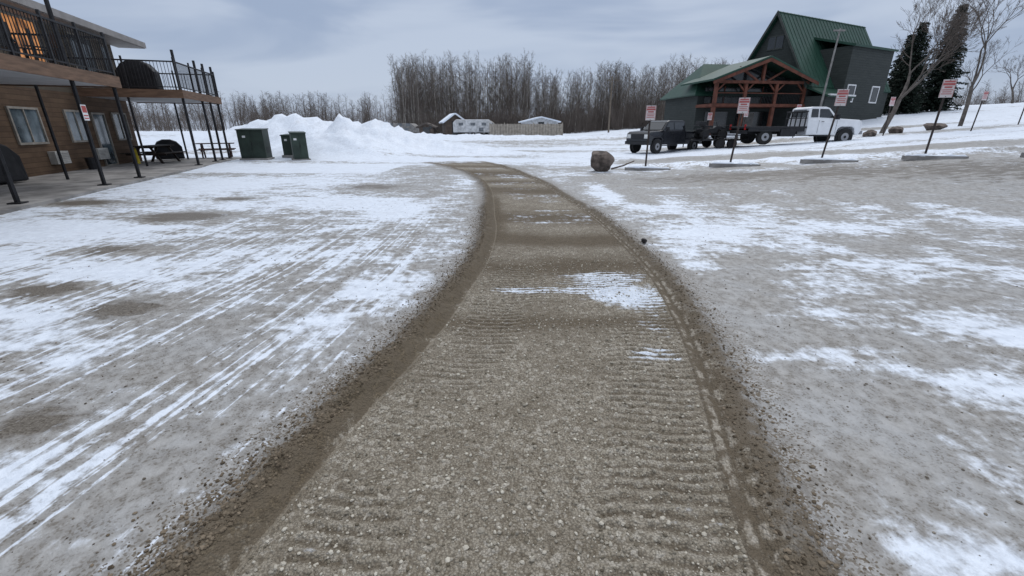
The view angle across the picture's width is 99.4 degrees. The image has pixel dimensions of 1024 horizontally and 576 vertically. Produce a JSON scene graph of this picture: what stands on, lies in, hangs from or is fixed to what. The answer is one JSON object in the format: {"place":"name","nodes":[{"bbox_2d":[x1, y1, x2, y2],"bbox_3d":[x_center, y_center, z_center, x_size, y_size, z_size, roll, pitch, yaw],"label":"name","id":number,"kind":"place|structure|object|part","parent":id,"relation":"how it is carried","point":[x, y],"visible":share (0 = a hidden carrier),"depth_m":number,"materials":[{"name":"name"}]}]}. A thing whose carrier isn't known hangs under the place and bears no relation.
{"place":"outdoors","nodes":[
{"label":"outdoors","id":0,"kind":"place"},
{"bbox_2d":[0,69,208,102],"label":"balcony soffit","id":1,"kind":"structure","parent":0,"point":[10,77],"depth_m":12.33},
{"bbox_2d":[0,2,218,96],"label":"balcony railings","id":2,"kind":"object","parent":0,"point":[45,35],"visible":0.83,"depth_m":12.38,"materials":[{"name":"black metal"}]},
{"bbox_2d":[0,53,221,103],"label":"balcony fascia","id":3,"kind":"structure","parent":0,"point":[25,65],"depth_m":12.86,"materials":[{"name":"brown wood"}]},
{"bbox_2d":[59,206,898,575],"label":"loose gravel","id":4,"kind":"structure","parent":0,"point":[179,558],"depth_m":2.13,"materials":[{"name":"gravel"}]},
{"bbox_2d":[235,250,751,575],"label":"track gravel","id":5,"kind":"structure","parent":0,"point":[531,558],"depth_m":2.17,"materials":[{"name":"gravel"}]},
{"bbox_2d":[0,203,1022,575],"bbox_3d":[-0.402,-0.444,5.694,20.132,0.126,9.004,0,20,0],"label":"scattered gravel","id":6,"kind":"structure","parent":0,"point":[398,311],"depth_m":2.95,"materials":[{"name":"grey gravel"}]},
{"bbox_2d":[0,102,1023,575],"bbox_3d":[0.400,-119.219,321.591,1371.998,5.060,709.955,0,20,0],"label":"ground","id":7,"kind":"structure","parent":0,"point":[76,454],"depth_m":3.28,"materials":[{"name":"white snow"}]},
{"bbox_2d":[0,86,142,176],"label":"ground floor walls","id":8,"kind":"structure","parent":7,"relation":"on","point":[35,159],"depth_m":15.99,"materials":[{"name":"brown wood"}]},
{"bbox_2d":[0,21,116,92],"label":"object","id":9,"kind":"structure","parent":8,"relation":"on","point":[65,89],"depth_m":16.79,"materials":[{"name":"brown wood"}]},
{"bbox_2d":[0,10,132,165],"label":"window frames","id":10,"kind":"structure","parent":8,"relation":"in","point":[43,128],"depth_m":16.63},
{"bbox_2d":[1,13,44,61],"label":"lit window glass","id":11,"kind":"object","parent":10,"relation":"attached to","point":[9,26],"visible":0.25,"depth_m":14.80,"materials":[{"name":"brown glass"}]},
{"bbox_2d":[9,34,130,164],"bbox_3d":[-15.407,-5.287,11.445,0.020,4.980,19.900,-6,21,-16],"label":"window glass","id":12,"kind":"object","parent":10,"relation":"in","point":[20,123],"visible":0.63,"depth_m":17.03,"materials":[{"name":"grey glass"}]},
{"bbox_2d":[47,148,109,164],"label":"wall air conditioners","id":13,"kind":"object","parent":8,"relation":"attached to","point":[102,153],"depth_m":16.01,"materials":[{"name":"grey metal"}]},
{"bbox_2d":[0,157,240,214],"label":"walkway slab","id":14,"kind":"structure","parent":7,"relation":"on","point":[35,191],"depth_m":13.55,"materials":[{"name":"concrete"}]},
{"bbox_2d":[0,144,28,183],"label":"covered grill","id":15,"kind":"object","parent":14,"relation":"on","point":[15,166],"visible":0.67,"depth_m":12.73,"materials":[{"name":"black fabric"}]},
{"bbox_2d":[84,157,96,169],"bbox_3d":[-16.593,-4.921,17.154,0.348,0.450,0.348,0,20,0],"label":"planter pot","id":16,"kind":"object","parent":14,"relation":"on","point":[90,163],"visible":0.74,"depth_m":17.05,"materials":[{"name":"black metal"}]},
{"bbox_2d":[0,0,231,204],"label":"balcony posts","id":17,"kind":"object","parent":14,"relation":"on","point":[9,182],"visible":0.94,"depth_m":13.59,"materials":[{"name":"black metal"}]},
{"bbox_2d":[80,104,89,120],"bbox_3d":[-11.612,-4.770,11.806,0.014,0.400,0.240,-6,21,-16],"label":"post notice sign","id":18,"kind":"object","parent":17,"relation":"attached to","point":[84,112],"visible":1,"depth_m":11.79,"materials":[{"name":"white metal"}]},
{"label":"balcony decks","id":19,"kind":"structure","parent":17,"relation":"attached to","visible":0},
{"bbox_2d":[0,22,19,56],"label":"patio chair","id":20,"kind":"object","parent":19,"relation":"on","point":[4,42],"visible":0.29,"depth_m":10.97,"materials":[{"name":"black metal"}]},
{"bbox_2d":[17,33,62,64],"bbox_3d":[-13.124,-6.591,12.104,0.730,1.052,0.826,11,23,27],"label":"patio chair","id":21,"kind":"object","parent":19,"relation":"on","point":[26,56],"visible":0.37,"depth_m":12.17,"materials":[{"name":"black metal"}]},
{"bbox_2d":[115,61,163,88],"bbox_3d":[-15.798,-8.991,18.363,1.420,1.140,0.627,-6,21,-16],"label":"covered grill","id":22,"kind":"object","parent":19,"relation":"on","point":[140,74],"visible":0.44,"depth_m":18.15,"materials":[{"name":"black fabric"}]},
{"bbox_2d":[134,148,140,163],"bbox_3d":[-17.178,-6.050,19.890,0.111,0.680,0.111,0,20,0],"label":"yellow bollard","id":23,"kind":"object","parent":14,"relation":"on","point":[137,157],"visible":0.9,"depth_m":19.86,"materials":[{"name":"metal"}]},
{"bbox_2d":[120,145,186,163],"bbox_3d":[-16.874,-6.332,20.553,1.860,0.809,1.800,-2,20,-7],"label":"picnic table","id":24,"kind":"object","parent":14,"relation":"on","point":[154,153],"visible":0.93,"depth_m":20.14,"materials":[{"name":"brown wood"}]},
{"bbox_2d":[154,139,184,158],"bbox_3d":[-17.676,-7.141,22.334,1.195,0.960,0.528,-16,26,-37],"label":"covered grill","id":25,"kind":"object","parent":14,"relation":"on","point":[176,146],"visible":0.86,"depth_m":22.18,"materials":[{"name":"black fabric"}]},
{"bbox_2d":[195,143,235,157],"bbox_3d":[-16.515,-7.686,24.291,1.800,0.809,1.860,-11,23,-26],"label":"picnic table","id":26,"kind":"object","parent":14,"relation":"on","point":[202,150],"visible":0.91,"depth_m":24.07,"materials":[{"name":"brown wood"}]},
{"bbox_2d":[235,128,274,159],"bbox_3d":[-13.500,-7.542,22.798,1.360,1.590,1.160,-4,21,-11],"label":"electrical cabinet","id":27,"kind":"object","parent":7,"relation":"on","point":[254,143],"visible":0.98,"depth_m":22.39,"materials":[{"name":"green metal"}]},
{"bbox_2d":[250,101,285,119],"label":"bare tree","id":28,"kind":"object","parent":7,"relation":"on","point":[268,111],"visible":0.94,"depth_m":56.22,"materials":[{"name":"grey plant"}]},
{"bbox_2d":[280,134,292,156],"bbox_3d":[-12.150,-7.928,24.148,1.060,1.220,0.960,-2,20,-5],"label":"electrical cabinet","id":29,"kind":"object","parent":7,"relation":"on","point":[286,145],"visible":0.34,"depth_m":23.75,"materials":[{"name":"green metal"}]},
{"bbox_2d":[288,131,310,159],"bbox_3d":[-11.200,-7.454,22.830,0.860,1.470,1.260,-11,23,-27],"label":"electrical cabinet","id":30,"kind":"object","parent":7,"relation":"on","point":[298,142],"visible":0.99,"depth_m":22.37,"materials":[{"name":"green metal"}]},
{"bbox_2d":[353,96,374,122],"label":"bare tree","id":31,"kind":"object","parent":7,"relation":"on","point":[363,109],"visible":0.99,"depth_m":76.70,"materials":[{"name":"grey plant"}]},
{"bbox_2d":[390,123,418,132],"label":"camper trailer","id":32,"kind":"object","parent":7,"relation":"on","point":[410,127],"visible":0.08,"depth_m":60.80,"materials":[{"name":"metal"}]},
{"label":"windows","id":33,"kind":"part","parent":32,"relation":"part of","materials":[{"name":"grey glass"}]},
{"bbox_2d":[416,123,438,133],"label":"garden shed","id":34,"kind":"structure","parent":7,"relation":"on","point":[428,128],"depth_m":58.20,"materials":[{"name":"brown wood"}]},
{"bbox_2d":[423,124,431,133],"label":"door and window","id":35,"kind":"structure","parent":34,"relation":"in","point":[425,129],"depth_m":58.20,"materials":[{"name":"glass"}]},
{"bbox_2d":[439,113,464,134],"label":"cabin","id":36,"kind":"object","parent":7,"relation":"on","point":[447,122],"visible":0.46,"depth_m":58.47,"materials":[{"name":"brown wood"}]},
{"bbox_2d":[452,121,458,134],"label":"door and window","id":37,"kind":"structure","parent":36,"relation":"in","point":[453,133],"depth_m":58.83,"materials":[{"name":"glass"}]},
{"bbox_2d":[453,119,492,133],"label":"camper trailer","id":38,"kind":"object","parent":7,"relation":"on","point":[471,126],"visible":0.77,"depth_m":57.04,"materials":[{"name":"white metal"}]},
{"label":"windows","id":39,"kind":"part","parent":38,"relation":"part of","materials":[{"name":"grey glass"}]},
{"bbox_2d":[479,121,493,134],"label":"camper trailer","id":40,"kind":"object","parent":7,"relation":"on","point":[485,133],"visible":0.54,"depth_m":61.19,"materials":[{"name":"metal"}]},
{"bbox_2d":[489,123,562,135],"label":"wooden fence","id":41,"kind":"object","parent":7,"relation":"on","point":[513,129],"visible":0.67,"depth_m":56.87,"materials":[{"name":"grey wood"}]},
{"bbox_2d":[518,116,560,134],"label":"white cabin","id":42,"kind":"object","parent":7,"relation":"on","point":[540,120],"visible":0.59,"depth_m":65.35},
{"bbox_2d":[383,48,745,132],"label":"aspen forest","id":43,"kind":"object","parent":7,"relation":"on","point":[416,89],"visible":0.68,"depth_m":83.75,"materials":[{"name":"grey plant"}]},
{"bbox_2d":[126,75,1023,130],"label":"distant forest","id":44,"kind":"object","parent":7,"relation":"on","point":[240,111],"visible":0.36,"depth_m":124.72,"materials":[{"name":"grey plant"}]},
{"bbox_2d":[129,88,1023,133],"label":"undergrowth brush","id":45,"kind":"object","parent":7,"relation":"on","point":[588,123],"visible":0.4,"depth_m":79.47,"materials":[{"name":"brown plant"}]},
{"bbox_2d":[590,151,614,171],"bbox_3d":[3.571,-4.954,17.094,0.941,0.868,0.809,12,23,30],"label":"boulder","id":46,"kind":"object","parent":7,"relation":"on","point":[602,161],"visible":0.91,"depth_m":16.84,"materials":[{"name":"stone"}]},
{"bbox_2d":[606,76,617,132],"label":"utility pole","id":47,"kind":"object","parent":7,"relation":"on","point":[612,80],"visible":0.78,"depth_m":60.66,"materials":[{"name":"brown wood"}]},
{"bbox_2d":[611,161,633,169],"bbox_3d":[4.511,-5.051,17.808,0.976,0.351,0.217,-3,20,-9],"label":"fallen branch","id":48,"kind":"object","parent":7,"relation":"on","point":[621,165],"visible":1,"depth_m":17.73,"materials":[{"name":"brown wood"}]},
{"bbox_2d":[625,166,670,170],"bbox_3d":[5.400,-4.755,17.323,1.750,0.206,0.160,6,21,17],"label":"wheel stop","id":49,"kind":"object","parent":7,"relation":"on","point":[640,168],"visible":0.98,"depth_m":17.30,"materials":[{"name":"concrete"}]},
{"bbox_2d":[645,105,656,165],"bbox_3d":[5.480,-5.888,17.531,0.380,2.751,0.097,3,20,8],"label":"parking sign","id":50,"kind":"object","parent":7,"relation":"on","point":[650,112],"visible":0.97,"depth_m":17.17,"materials":[{"name":"white metal"}]},
{"bbox_2d":[625,120,702,153],"bbox_3d":[10.561,-10.372,29.824,5.985,2.093,2.318,-13,24,-32],"label":"black pickup truck","id":51,"kind":"object","parent":7,"relation":"on","point":[670,134],"visible":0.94,"depth_m":28.77,"materials":[{"name":"paint"}]},
{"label":"windows","id":52,"kind":"part","parent":51,"relation":"part of","materials":[{"name":"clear glass"}]},
{"bbox_2d":[707,112,712,125],"bbox_3d":[15.248,-12.230,33.851,0.380,2.701,0.097,-4,21,-11],"label":"parking sign","id":53,"kind":"object","parent":7,"relation":"on","point":[710,114],"visible":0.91,"depth_m":33.46,"materials":[{"name":"white metal"}]},
{"bbox_2d":[683,134,749,147],"bbox_3d":[13.782,-10.112,29.938,4.237,0.872,2.120,-1,20,-3],"label":"utility trailer","id":54,"kind":"object","parent":7,"relation":"on","point":[717,143],"visible":0.94,"depth_m":29.09,"materials":[{"name":"black metal"}]},
{"bbox_2d":[694,121,729,138],"bbox_3d":[13.588,-10.791,29.700,2.175,1.133,1.160,-1,20,-4],"label":"quad bike","id":55,"kind":"object","parent":54,"relation":"on","point":[704,129],"visible":0.95,"depth_m":29.38,"materials":[{"name":"black metal"}]},
{"bbox_2d":[709,162,760,167],"bbox_3d":[8.400,-4.656,16.401,1.750,0.208,0.160,6,21,17],"label":"wheel stop","id":56,"kind":"object","parent":7,"relation":"on","point":[724,164],"visible":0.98,"depth_m":16.38,"materials":[{"name":"concrete"}]},
{"bbox_2d":[730,97,750,161],"bbox_3d":[8.632,-5.774,16.566,0.380,2.754,0.097,6,21,16],"label":"parking sign","id":57,"kind":"object","parent":7,"relation":"on","point":[743,104],"visible":0.97,"depth_m":16.20,"materials":[{"name":"white metal"}]},
{"bbox_2d":[659,10,898,130],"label":"frame lodge","id":58,"kind":"structure","parent":7,"relation":"on","point":[779,73],"depth_m":43.86,"materials":[{"name":"green metal"}]},
{"bbox_2d":[742,113,753,125],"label":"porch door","id":59,"kind":"structure","parent":58,"relation":"in","point":[748,120],"depth_m":45.15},
{"bbox_2d":[728,107,861,144],"bbox_3d":[18.489,-10.560,28.400,7.611,2.336,2.586,-1,20,-2],"label":"flatbed truck","id":60,"kind":"object","parent":7,"relation":"on","point":[815,122],"visible":0.94,"depth_m":27.52,"materials":[{"name":"white paint"}]},
{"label":"windows","id":61,"kind":"part","parent":60,"relation":"part of","materials":[{"name":"black glass"}]},
{"bbox_2d":[800,158,858,163],"bbox_3d":[11.300,-4.535,15.486,1.750,0.204,0.160,6,21,17],"label":"wheel stop","id":62,"kind":"object","parent":7,"relation":"on","point":[817,160],"visible":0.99,"depth_m":15.47,"materials":[{"name":"concrete"}]},
{"bbox_2d":[819,28,845,106],"bbox_3d":[27.600,-17.986,38.051,0.900,8.404,0.342,0,20,0],"label":"light pole","id":63,"kind":"object","parent":7,"relation":"on","point":[823,94],"visible":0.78,"depth_m":37.63,"materials":[{"name":"grey metal"}]},
{"bbox_2d":[821,89,849,157],"bbox_3d":[11.573,-5.677,15.669,0.424,2.756,0.097,2,20,5],"label":"parking sign","id":64,"kind":"object","parent":7,"relation":"on","point":[841,97],"visible":0.96,"depth_m":15.30,"materials":[{"name":"white metal"}]},
{"bbox_2d":[862,130,876,136],"bbox_3d":[24.470,-10.527,29.713,0.769,0.594,0.668,15,25,35],"label":"boulder","id":65,"kind":"object","parent":7,"relation":"on","point":[870,133],"visible":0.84,"depth_m":29.50,"materials":[{"name":"stone"}]},
{"bbox_2d":[882,97,895,135],"bbox_3d":[24.951,-11.238,28.867,0.380,2.702,0.097,-4,21,-11],"label":"parking sign","id":66,"kind":"object","parent":7,"relation":"on","point":[892,100],"visible":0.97,"depth_m":28.56,"materials":[{"name":"white metal"}]},
{"bbox_2d":[888,126,903,132],"bbox_3d":[27.498,-11.275,31.118,0.886,0.610,0.832,-18,27,-40],"label":"boulder","id":67,"kind":"object","parent":7,"relation":"on","point":[897,129],"visible":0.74,"depth_m":30.85,"materials":[{"name":"stone"}]},
{"bbox_2d":[885,34,916,104],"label":"spruce tree","id":68,"kind":"object","parent":7,"relation":"on","point":[897,62],"visible":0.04,"depth_m":53.84,"materials":[{"name":"green plant"}]},
{"bbox_2d":[882,21,932,114],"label":"spruce tree","id":69,"kind":"object","parent":7,"relation":"on","point":[909,100],"visible":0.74,"depth_m":50.04,"materials":[{"name":"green plant"}]},
{"bbox_2d":[901,154,968,159],"bbox_3d":[14.100,-4.370,14.482,1.750,0.208,0.160,6,21,17],"label":"wheel stop","id":70,"kind":"object","parent":7,"relation":"on","point":[923,157],"visible":0.99,"depth_m":14.47,"materials":[{"name":"concrete"}]},
{"bbox_2d":[923,123,947,130],"bbox_3d":[31.034,-11.762,31.807,1.558,0.619,1.045,0,20,0],"label":"boulder","id":71,"kind":"object","parent":7,"relation":"on","point":[929,126],"visible":0.77,"depth_m":31.56,"materials":[{"name":"stone"}]},
{"bbox_2d":[879,0,999,133],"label":"bare tree","id":72,"kind":"object","parent":7,"relation":"on","point":[952,22],"visible":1,"depth_m":30.02,"materials":[{"name":"grey plant"}]},
{"bbox_2d":[924,79,957,153],"bbox_3d":[14.232,-5.493,14.576,0.380,2.751,0.097,4,21,11],"label":"parking sign","id":73,"kind":"object","parent":7,"relation":"on","point":[947,88],"visible":0.97,"depth_m":14.22,"materials":[{"name":"white metal"}]},
{"bbox_2d":[915,3,969,111],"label":"spruce tree","id":74,"kind":"object","parent":7,"relation":"on","point":[936,78],"visible":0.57,"depth_m":51.02,"materials":[{"name":"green plant"}]},
{"bbox_2d":[970,91,988,130],"bbox_3d":[30.136,-11.253,28.049,0.380,2.704,0.097,-4,21,-11],"label":"parking sign","id":75,"kind":"object","parent":7,"relation":"on","point":[985,95],"visible":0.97,"depth_m":27.82,"materials":[{"name":"white metal"}]},
{"bbox_2d":[951,0,1023,125],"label":"bare tree","id":76,"kind":"object","parent":7,"relation":"on","point":[968,101],"visible":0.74,"depth_m":30.98,"materials":[{"name":"grey plant"}]},
{"bbox_2d":[958,37,1023,93],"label":"bare tree","id":77,"kind":"object","parent":7,"relation":"on","point":[992,45],"visible":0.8,"depth_m":55.33,"materials":[{"name":"grey plant"}]},
{"bbox_2d":[992,54,1023,102],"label":"bare tree","id":78,"kind":"object","parent":7,"relation":"on","point":[1012,92],"visible":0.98,"depth_m":58.71,"materials":[{"name":"grey plant"}]},
{"bbox_2d":[33,0,1023,128],"label":"sky","id":79,"kind":"structure","parent":0,"point":[332,48],"materials":[{"name":"grey"}]},
{"bbox_3d":[-19.466,-7.248,5.846,12.600,2.232,28.700,-6,21,-16],"label":"roof","id":80,"kind":"object","parent":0,"visible":0},
{"bbox_2d":[0,0,145,48],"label":"eave fascia","id":81,"kind":"structure","parent":80,"relation":"attached to","point":[115,39],"depth_m":16.18,"materials":[{"name":"paint"}]}
]}

